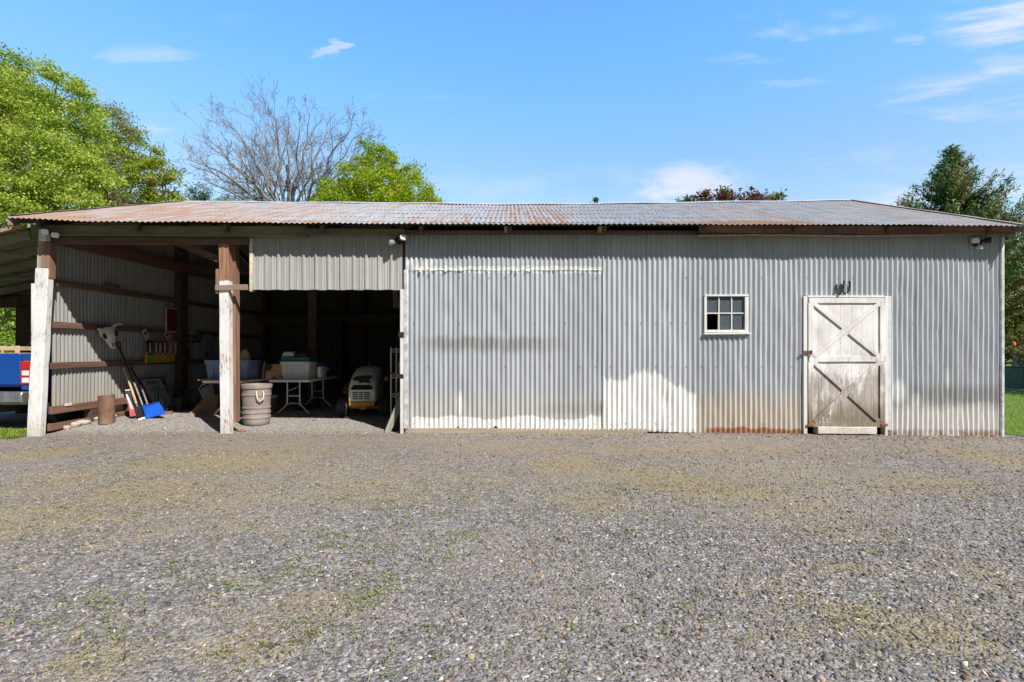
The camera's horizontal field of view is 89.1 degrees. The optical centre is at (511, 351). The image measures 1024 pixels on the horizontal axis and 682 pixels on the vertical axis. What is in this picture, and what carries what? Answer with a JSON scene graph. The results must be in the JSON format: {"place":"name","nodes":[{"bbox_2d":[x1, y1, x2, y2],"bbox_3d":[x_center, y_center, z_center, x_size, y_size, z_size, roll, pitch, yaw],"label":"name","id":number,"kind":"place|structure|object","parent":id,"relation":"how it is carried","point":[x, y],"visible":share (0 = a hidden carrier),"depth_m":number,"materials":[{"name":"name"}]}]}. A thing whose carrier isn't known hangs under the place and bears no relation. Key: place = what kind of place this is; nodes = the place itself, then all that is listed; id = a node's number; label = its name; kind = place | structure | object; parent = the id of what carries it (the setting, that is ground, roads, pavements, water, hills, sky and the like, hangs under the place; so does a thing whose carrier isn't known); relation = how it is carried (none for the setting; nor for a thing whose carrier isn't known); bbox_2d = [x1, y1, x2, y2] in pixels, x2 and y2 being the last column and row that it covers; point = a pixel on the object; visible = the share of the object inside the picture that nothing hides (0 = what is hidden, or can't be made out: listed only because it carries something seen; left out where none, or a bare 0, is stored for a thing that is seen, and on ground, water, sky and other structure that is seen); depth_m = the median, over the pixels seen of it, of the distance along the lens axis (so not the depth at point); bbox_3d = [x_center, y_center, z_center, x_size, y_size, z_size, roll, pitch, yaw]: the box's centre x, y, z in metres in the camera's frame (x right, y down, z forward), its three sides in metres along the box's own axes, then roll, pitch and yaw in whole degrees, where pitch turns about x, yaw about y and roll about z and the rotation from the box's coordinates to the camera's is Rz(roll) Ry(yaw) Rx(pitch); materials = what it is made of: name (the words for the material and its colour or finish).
{"place":"outdoors","nodes":[
{"label":"outdoors","id":0,"kind":"place"},
{"bbox_2d":[89,146,138,206],"bbox_3d":[-14.328,-2.997,18.527,2.403,8.623,1.838,0,0,0],"label":"cedar shrub","id":1,"kind":"object","parent":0,"point":[111,194],"visible":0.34,"depth_m":18.54,"materials":[{"name":"green plant"}]},
{"bbox_2d":[294,352,311,356],"bbox_3d":[-3.908,0.060,9.665,0.356,0.113,0.268,0,0,0],"label":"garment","id":2,"kind":"object","parent":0,"point":[302,354],"visible":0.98,"depth_m":9.57,"materials":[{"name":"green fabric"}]},
{"bbox_2d":[0,391,1023,681],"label":"gravel yard","id":3,"kind":"structure","parent":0,"point":[18,421],"depth_m":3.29,"materials":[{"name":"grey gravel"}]},
{"bbox_2d":[0,224,51,412],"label":"carport","id":4,"kind":"object","parent":3,"relation":"on","point":[18,253],"visible":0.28,"depth_m":9.35,"materials":[{"name":"metal"}]},
{"bbox_2d":[0,328,83,420],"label":"pickup truck","id":5,"kind":"object","parent":3,"relation":"on","point":[14,379],"visible":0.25,"depth_m":7.99,"materials":[{"name":"blue paint"}]},
{"bbox_2d":[0,346,30,352],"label":"slatted crate","id":6,"kind":"object","parent":5,"relation":"in","point":[17,349],"visible":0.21,"depth_m":8.12,"materials":[{"name":"brown wood"}]},
{"bbox_2d":[62,425,71,429],"bbox_3d":[-6.878,1.163,8.016,0.171,0.070,0.103,0,0,12],"label":"fieldstone","id":7,"kind":"object","parent":3,"relation":"on","point":[67,427],"visible":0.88,"depth_m":7.98,"materials":[{"name":"beige stone"}]},
{"bbox_2d":[71,421,81,426],"bbox_3d":[-6.886,1.137,8.174,0.247,0.080,0.160,0,0,11],"label":"fieldstone","id":8,"kind":"object","parent":3,"relation":"on","point":[75,424],"visible":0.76,"depth_m":8.12,"materials":[{"name":"beige stone"}]},
{"bbox_2d":[77,419,91,424],"bbox_3d":[-6.887,1.121,8.273,0.334,0.077,0.195,0,0,-3],"label":"fieldstone","id":9,"kind":"object","parent":3,"relation":"on","point":[85,422],"visible":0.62,"depth_m":8.24,"materials":[{"name":"beige stone"}]},
{"bbox_2d":[98,394,114,423],"bbox_3d":[-6.499,0.912,8.340,0.225,0.470,0.224,0,0,0],"label":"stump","id":10,"kind":"object","parent":3,"relation":"on","point":[106,409],"visible":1,"depth_m":8.25,"materials":[{"name":"brown wood"}]},
{"bbox_2d":[125,389,135,416],"bbox_3d":[-6.510,0.872,8.867,0.378,0.441,0.077,0,0,42],"label":"striped board","id":11,"kind":"object","parent":3,"relation":"on","point":[130,403],"visible":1,"depth_m":8.86,"materials":[{"name":"red plastic"}]},
{"bbox_2d":[116,341,145,416],"bbox_3d":[-6.581,0.495,9.053,0.628,1.355,0.081,0,0,7],"label":"long handled tool","id":12,"kind":"object","parent":3,"relation":"on","point":[126,364],"visible":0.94,"depth_m":9.06,"materials":[{"name":"metal"}]},
{"bbox_2d":[123,367,144,419],"bbox_3d":[-6.452,0.708,8.901,0.706,0.869,0.141,0,0,35],"label":"scoop shovel","id":13,"kind":"object","parent":3,"relation":"on","point":[138,412],"visible":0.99,"depth_m":8.92,"materials":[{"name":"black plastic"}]},
{"bbox_2d":[129,366,165,418],"bbox_3d":[-6.374,0.693,9.023,1.105,0.885,0.239,0,0,31],"label":"snow shovel","id":14,"kind":"object","parent":3,"relation":"on","point":[151,410],"visible":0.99,"depth_m":8.96,"materials":[{"name":"blue plastic"}]},
{"bbox_2d":[139,377,173,410],"bbox_3d":[-6.638,0.800,9.765,0.343,0.632,0.570,0,0,0],"label":"enamel sign","id":15,"kind":"object","parent":3,"relation":"on","point":[150,384],"visible":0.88,"depth_m":9.75,"materials":[{"name":"black metal"}]},
{"bbox_2d":[153,385,165,408],"bbox_3d":[-6.409,0.838,9.429,0.189,0.616,0.310,0,0,-28],"label":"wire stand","id":16,"kind":"object","parent":3,"relation":"on","point":[161,395],"visible":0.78,"depth_m":9.48,"materials":[{"name":"black metal"}]},
{"bbox_2d":[165,391,180,411],"bbox_3d":[-6.291,0.921,9.591,0.280,0.394,0.260,0,0,0],"label":"iron stand","id":17,"kind":"object","parent":3,"relation":"on","point":[171,405],"visible":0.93,"depth_m":9.60,"materials":[{"name":"black metal"}]},
{"bbox_2d":[173,397,186,410],"bbox_3d":[-6.430,1.035,10.075,0.180,0.310,0.250,0,0,0],"label":"storage box","id":18,"kind":"object","parent":3,"relation":"on","point":[179,402],"visible":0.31,"depth_m":9.95,"materials":[{"name":"brown cardboard"}]},
{"bbox_2d":[190,395,217,412],"bbox_3d":[-5.741,0.990,9.764,0.159,0.329,0.554,0,0,29],"label":"leaning plywood","id":19,"kind":"object","parent":3,"relation":"on","point":[207,404],"visible":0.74,"depth_m":9.79,"materials":[{"name":"brown wood"}]},
{"bbox_2d":[199,383,214,397],"bbox_3d":[-5.838,0.902,10.071,0.420,0.652,0.169,0,0,15],"label":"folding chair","id":20,"kind":"object","parent":3,"relation":"on","point":[208,390],"visible":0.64,"depth_m":10.07,"materials":[{"name":"metal"}]},
{"bbox_2d":[202,378,277,416],"bbox_3d":[-5.030,0.842,9.880,0.740,0.674,1.620,0,0,3],"label":"folding table","id":21,"kind":"object","parent":3,"relation":"on","point":[255,380],"visible":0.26,"depth_m":9.29,"materials":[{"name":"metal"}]},
{"bbox_2d":[198,378,257,380],"bbox_3d":[-5.060,0.493,9.280,0.801,0.018,0.500,0,0,3],"label":"plywood sheet","id":22,"kind":"object","parent":21,"relation":"on","point":[219,379],"visible":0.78,"depth_m":9.07,"materials":[{"name":"brown wood"}]},
{"bbox_2d":[204,360,260,378],"bbox_3d":[-5.100,0.328,9.519,0.840,0.355,0.482,0,0,2],"label":"storage tote","id":23,"kind":"object","parent":22,"relation":"on","point":[249,369],"visible":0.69,"depth_m":9.31,"materials":[{"name":"blue plastic"}]},
{"bbox_2d":[240,349,250,359],"bbox_3d":[-4.900,0.139,9.550,0.209,0.373,0.223,0,0,-39],"label":"cloth bundle","id":24,"kind":"object","parent":23,"relation":"in","point":[245,354],"visible":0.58,"depth_m":9.49,"materials":[{"name":"beige fabric"}]},
{"bbox_2d":[258,364,282,378],"bbox_3d":[-4.620,0.370,9.950,0.340,0.270,0.280,0,0,0],"label":"cardboard box","id":25,"kind":"object","parent":21,"relation":"on","point":[267,367],"visible":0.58,"depth_m":9.81,"materials":[{"name":"brown cardboard"}]},
{"bbox_2d":[240,383,272,425],"bbox_3d":[-4.156,0.851,8.458,0.472,0.655,0.474,0,0,0],"label":"trash can","id":26,"kind":"object","parent":3,"relation":"on","point":[256,404],"visible":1,"depth_m":8.29,"materials":[{"name":"beige plastic"}]},
{"bbox_2d":[270,394,277,413],"bbox_3d":[-4.620,0.998,9.950,0.276,0.360,0.276,0,0,0],"label":"bucket","id":27,"kind":"object","parent":3,"relation":"on","point":[274,398],"visible":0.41,"depth_m":9.89,"materials":[{"name":"brown plastic"}]},
{"bbox_2d":[269,376,337,415],"bbox_3d":[-4.020,0.842,10.160,0.740,0.674,1.620,0,0,0],"label":"folding table","id":28,"kind":"object","parent":3,"relation":"on","point":[299,381],"visible":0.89,"depth_m":9.56,"materials":[{"name":"white plastic"}]},
{"bbox_2d":[266,364,281,378],"bbox_3d":[-4.412,0.367,9.770,0.315,0.275,0.320,0,0,0],"label":"cardboard box","id":29,"kind":"object","parent":28,"relation":"on","point":[275,371],"visible":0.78,"depth_m":9.63,"materials":[{"name":"brown cardboard"}]},
{"bbox_2d":[279,357,318,378],"bbox_3d":[-3.980,0.299,9.720,0.574,0.412,0.434,0,0,0],"label":"storage tote","id":30,"kind":"object","parent":28,"relation":"on","point":[298,367],"visible":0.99,"depth_m":9.53,"materials":[{"name":"grey plastic"}]},
{"bbox_2d":[282,352,295,356],"bbox_3d":[-4.140,0.045,9.720,0.230,0.095,0.270,0,0,-6],"label":"folded towel","id":31,"kind":"object","parent":30,"relation":"on","point":[288,354],"visible":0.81,"depth_m":9.59,"materials":[{"name":"white fabric"}]},
{"bbox_2d":[315,366,328,377],"bbox_3d":[-3.740,0.394,10.080,0.334,0.222,0.300,0,0,-41],"label":"metal pot","id":32,"kind":"object","parent":28,"relation":"on","point":[321,372],"visible":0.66,"depth_m":9.97,"materials":[{"name":"metal"}]},
{"bbox_2d":[316,362,326,366],"bbox_3d":[-3.715,0.268,10.073,0.230,0.095,0.230,6,9,0],"label":"blue bowl","id":33,"kind":"object","parent":32,"relation":"in","point":[320,364],"visible":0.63,"depth_m":10.02,"materials":[{"name":"plastic"}]},
{"bbox_2d":[295,403,311,409],"bbox_3d":[-4.250,1.125,10.600,0.340,0.110,0.340,0,0,0],"label":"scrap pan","id":34,"kind":"object","parent":3,"relation":"on","point":[308,406],"visible":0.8,"depth_m":10.49,"materials":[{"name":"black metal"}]},
{"bbox_2d":[336,357,399,416],"bbox_3d":[-2.792,0.657,10.219,1.080,1.079,1.715,0,0,-6],"label":"lawn tractor","id":35,"kind":"object","parent":3,"relation":"on","point":[363,388],"visible":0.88,"depth_m":9.53,"materials":[{"name":"beige paint"}]},
{"bbox_2d":[384,397,399,432],"bbox_3d":[-1.768,0.955,7.820,0.308,0.564,0.061,0,0,-21],"label":"leaning plank","id":36,"kind":"object","parent":3,"relation":"on","point":[392,420],"visible":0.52,"depth_m":7.80,"materials":[{"name":"brown wood"}]},
{"bbox_2d":[390,347,399,418],"bbox_3d":[-1.798,0.561,8.780,0.420,1.271,0.425,0,0,0],"label":"wire shelf","id":37,"kind":"object","parent":3,"relation":"on","point":[391,377],"visible":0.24,"depth_m":8.57,"materials":[{"name":"grey metal"}]},
{"bbox_2d":[392,412,399,430],"bbox_3d":[-1.722,1.034,7.980,0.247,0.406,0.048,0,0,-31],"label":"leaning plank","id":38,"kind":"object","parent":3,"relation":"on","point":[396,427],"visible":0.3,"depth_m":7.95,"materials":[{"name":"brown wood"}]},
{"bbox_2d":[0,433,1021,681],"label":"weeds","id":39,"kind":"object","parent":3,"relation":"on","point":[310,629],"visible":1,"depth_m":2.66,"materials":[{"name":"green plant"}]},
{"bbox_2d":[813,426,876,434],"bbox_3d":[4.925,1.157,7.701,0.871,0.118,0.148,0,0,0],"label":"concrete step","id":40,"kind":"object","parent":3,"relation":"on","point":[843,430],"visible":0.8,"depth_m":7.63,"materials":[{"name":"grey concrete"}]},
{"bbox_2d":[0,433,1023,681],"bbox_3d":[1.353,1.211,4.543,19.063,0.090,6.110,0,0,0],"label":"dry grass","id":41,"kind":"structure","parent":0,"point":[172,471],"depth_m":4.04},
{"bbox_2d":[0,388,1023,438],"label":"lawn grass","id":42,"kind":"structure","parent":0,"point":[5,432],"depth_m":8.60,"materials":[{"name":"green plant"}]},
{"bbox_2d":[0,0,1023,253],"label":"sky","id":43,"kind":"structure","parent":0,"point":[501,101],"materials":[{"name":"blue"}]},
{"bbox_2d":[1004,362,1023,435],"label":"lawn","id":44,"kind":"structure","parent":0,"point":[1012,408],"depth_m":11.12,"materials":[{"name":"green plant"}]},
{"bbox_2d":[1011,342,1015,365],"bbox_3d":[20.253,0.401,21.000,0.150,1.618,0.146,0,0,0],"label":"marker stake","id":45,"kind":"object","parent":44,"relation":"on","point":[1013,344],"visible":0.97,"depth_m":20.99,"materials":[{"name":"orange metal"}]},
{"bbox_2d":[1004,366,1023,389],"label":"fence","id":46,"kind":"object","parent":44,"relation":"on","point":[1013,377],"visible":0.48,"depth_m":16.54,"materials":[{"name":"metal"}]},
{"label":"ground","id":47,"kind":"structure","parent":0,"visible":0},
{"bbox_2d":[0,308,51,352],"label":"leafy bush","id":48,"kind":"object","parent":47,"relation":"on","point":[7,337],"visible":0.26,"depth_m":17.16,"materials":[{"name":"green plant"}]},
{"bbox_2d":[0,41,137,352],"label":"maple tree","id":49,"kind":"object","parent":47,"relation":"on","point":[41,185],"visible":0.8,"depth_m":17.24,"materials":[{"name":"green plant"}]},
{"bbox_2d":[59,100,156,207],"bbox_3d":[-18.695,-5.188,24.007,4.854,13.017,3.506,0,0,0],"label":"oak tree","id":50,"kind":"object","parent":47,"relation":"on","point":[129,137],"visible":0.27,"depth_m":23.91,"materials":[{"name":"green plant"}]},
{"bbox_2d":[109,139,194,204],"bbox_3d":[-14.870,-3.741,21.592,3.960,10.120,2.221,0,0,0],"label":"linden tree","id":51,"kind":"object","parent":47,"relation":"on","point":[148,193],"visible":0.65,"depth_m":21.21,"materials":[{"name":"green plant"}]},
{"bbox_2d":[180,181,216,200],"bbox_3d":[-15.657,-3.622,26.010,2.226,9.869,1.508,0,0,0],"label":"juniper","id":52,"kind":"object","parent":47,"relation":"on","point":[202,197],"visible":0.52,"depth_m":25.90,"materials":[{"name":"green plant"}]},
{"bbox_2d":[213,191,252,200],"bbox_3d":[-14.174,-3.591,26.983,2.980,9.808,1.756,0,0,0],"label":"juniper","id":53,"kind":"object","parent":47,"relation":"on","point":[228,197],"visible":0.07,"depth_m":26.79,"materials":[{"name":"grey plant"}]},
{"bbox_2d":[168,71,386,201],"bbox_3d":[-9.895,-5.615,22.272,10.599,13.866,6.699,0,0,0],"label":"bare tree","id":54,"kind":"object","parent":47,"relation":"on","point":[262,192],"visible":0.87,"depth_m":21.54,"materials":[{"name":"grey plant"}]},
{"bbox_2d":[305,136,452,201],"bbox_3d":[-4.966,-3.343,19.437,4.578,9.340,4.709,0,0,-44],"label":"round maple","id":55,"kind":"object","parent":47,"relation":"on","point":[372,180],"visible":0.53,"depth_m":18.91,"materials":[{"name":"green plant"}]},
{"bbox_2d":[6,199,1023,435],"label":"metal barn","id":56,"kind":"structure","parent":47,"relation":"on","point":[633,317],"depth_m":7.70,"materials":[{"name":"metal"}]},
{"bbox_2d":[39,229,59,240],"bbox_3d":[-6.665,-1.682,7.444,0.347,0.160,0.168,0,0,21],"label":"security light","id":57,"kind":"object","parent":56,"relation":"attached to","point":[45,234],"visible":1,"depth_m":7.42,"materials":[{"name":"white"}]},
{"bbox_2d":[97,323,122,348],"bbox_3d":[-6.723,-0.269,8.706,0.109,0.449,0.386,0,0,21],"label":"cow skull","id":58,"kind":"object","parent":56,"relation":"attached to","point":[108,334],"visible":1,"depth_m":8.68},
{"bbox_2d":[142,328,149,340],"bbox_3d":[-6.786,-0.287,9.657,0.008,0.293,0.234,0,0,0],"label":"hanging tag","id":59,"kind":"object","parent":56,"relation":"attached to","point":[145,334],"visible":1,"depth_m":9.63,"materials":[{"name":"white paint"}]},
{"bbox_2d":[145,340,177,362],"bbox_3d":[-6.766,-0.009,10.052,0.048,0.425,0.918,0,0,0],"label":"tool rack","id":60,"kind":"object","parent":56,"relation":"attached to","point":[155,356],"visible":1,"depth_m":10.00,"materials":[{"name":"yellow paint"}]},
{"bbox_2d":[164,331,171,340],"bbox_3d":[-6.786,-0.281,10.264,0.008,0.284,0.241,0,0,0],"label":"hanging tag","id":61,"kind":"object","parent":56,"relation":"attached to","point":[167,335],"visible":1,"depth_m":10.24,"materials":[{"name":"white paint"}]},
{"bbox_2d":[165,307,176,332],"bbox_3d":[-6.817,-0.634,10.400,0.025,0.500,0.340,0,0,0],"label":"framed sign","id":62,"kind":"object","parent":56,"relation":"attached to","point":[170,320],"visible":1,"depth_m":10.39,"materials":[{"name":"red wood"}]},
{"bbox_2d":[188,328,200,341],"bbox_3d":[-6.822,-0.357,11.073,0.016,0.300,0.621,0,0,0],"label":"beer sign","id":63,"kind":"object","parent":56,"relation":"attached to","point":[194,336],"visible":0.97,"depth_m":11.13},
{"bbox_2d":[202,334,210,358],"bbox_3d":[-6.788,-0.114,11.567,0.023,0.560,0.339,0,0,0],"label":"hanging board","id":64,"kind":"object","parent":56,"relation":"attached to","point":[206,347],"visible":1,"depth_m":11.54,"materials":[{"name":"grey wood"}]},
{"bbox_2d":[393,290,399,307],"bbox_3d":[-3.125,-1.460,14.461,0.340,0.500,0.178,0,0,0],"label":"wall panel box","id":65,"kind":"object","parent":56,"relation":"attached to","point":[396,298],"visible":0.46,"depth_m":14.38,"materials":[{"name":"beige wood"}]},
{"bbox_2d":[388,234,406,245],"bbox_3d":[-1.664,-1.616,7.564,0.271,0.155,0.171,0,0,0],"label":"security light","id":66,"kind":"object","parent":56,"relation":"attached to","point":[400,239],"visible":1,"depth_m":7.52,"materials":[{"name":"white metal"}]},
{"bbox_2d":[703,295,750,334],"bbox_3d":[3.170,-0.549,7.697,0.690,0.591,0.125,0,0,0],"label":"window","id":67,"kind":"structure","parent":56,"relation":"in","point":[732,311],"depth_m":7.71,"materials":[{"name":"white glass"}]},
{"bbox_2d":[835,284,842,294],"bbox_3d":[4.813,-0.914,7.651,0.090,0.160,0.051,0,0,29],"label":"horseshoe","id":68,"kind":"object","parent":56,"relation":"attached to","point":[840,293],"visible":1,"depth_m":7.64,"materials":[{"name":"black metal"}]},
{"bbox_2d":[803,298,887,426],"bbox_3d":[4.897,0.160,7.654,1.245,1.910,0.077,0,0,0],"label":"door","id":69,"kind":"structure","parent":56,"relation":"in","point":[845,351],"depth_m":7.67,"materials":[{"name":"wood"}]},
{"bbox_2d":[842,281,850,293],"bbox_3d":[4.929,-0.944,7.677,0.142,0.191,0.054,0,0,-14],"label":"horseshoe","id":70,"kind":"object","parent":56,"relation":"attached to","point":[849,282],"visible":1,"depth_m":7.67,"materials":[{"name":"black metal"}]},
{"bbox_2d":[971,237,991,248],"bbox_3d":[6.859,-1.587,7.609,0.292,0.172,0.161,0,0,0],"label":"security light","id":71,"kind":"object","parent":56,"relation":"attached to","point":[976,241],"visible":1,"depth_m":7.58,"materials":[{"name":"white metal"}]},
{"bbox_2d":[592,197,598,202],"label":"young ash","id":72,"kind":"object","parent":47,"relation":"on","point":[595,199],"visible":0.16,"depth_m":21.94,"materials":[{"name":"green plant"}]},
{"bbox_2d":[675,196,697,201],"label":"young ash","id":73,"kind":"object","parent":47,"relation":"on","point":[685,199],"visible":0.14,"depth_m":22.90,"materials":[{"name":"green plant"}]},
{"bbox_2d":[686,184,775,201],"bbox_3d":[8.823,-2.703,20.964,3.482,8.062,2.183,0,0,0],"label":"copper beech","id":74,"kind":"object","parent":47,"relation":"on","point":[704,195],"visible":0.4,"depth_m":20.77,"materials":[{"name":"red plant"}]},
{"bbox_2d":[764,188,787,200],"bbox_3d":[11.406,-2.869,22.424,1.270,8.363,1.299,0,0,-36],"label":"young ash","id":75,"kind":"object","parent":47,"relation":"on","point":[776,196],"visible":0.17,"depth_m":22.38,"materials":[{"name":"green plant"}]},
{"bbox_2d":[890,143,1023,320],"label":"spruce tree","id":76,"kind":"object","parent":47,"relation":"on","point":[952,183],"visible":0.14,"depth_m":21.06,"materials":[{"name":"green plant"}]},
{"bbox_2d":[1004,349,1012,360],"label":"woodland","id":77,"kind":"object","parent":47,"relation":"on","point":[1007,355],"depth_m":55.85,"materials":[{"name":"green plant"}]},
{"bbox_2d":[1004,244,1023,365],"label":"broadleaf tree","id":78,"kind":"object","parent":47,"relation":"on","point":[1014,324],"visible":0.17,"depth_m":24.37,"materials":[{"name":"green plant"}]},
{"bbox_2d":[1004,326,1023,365],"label":"leafy bush","id":79,"kind":"object","parent":47,"relation":"on","point":[1018,349],"visible":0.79,"depth_m":23.49,"materials":[{"name":"green plant"}]}
]}

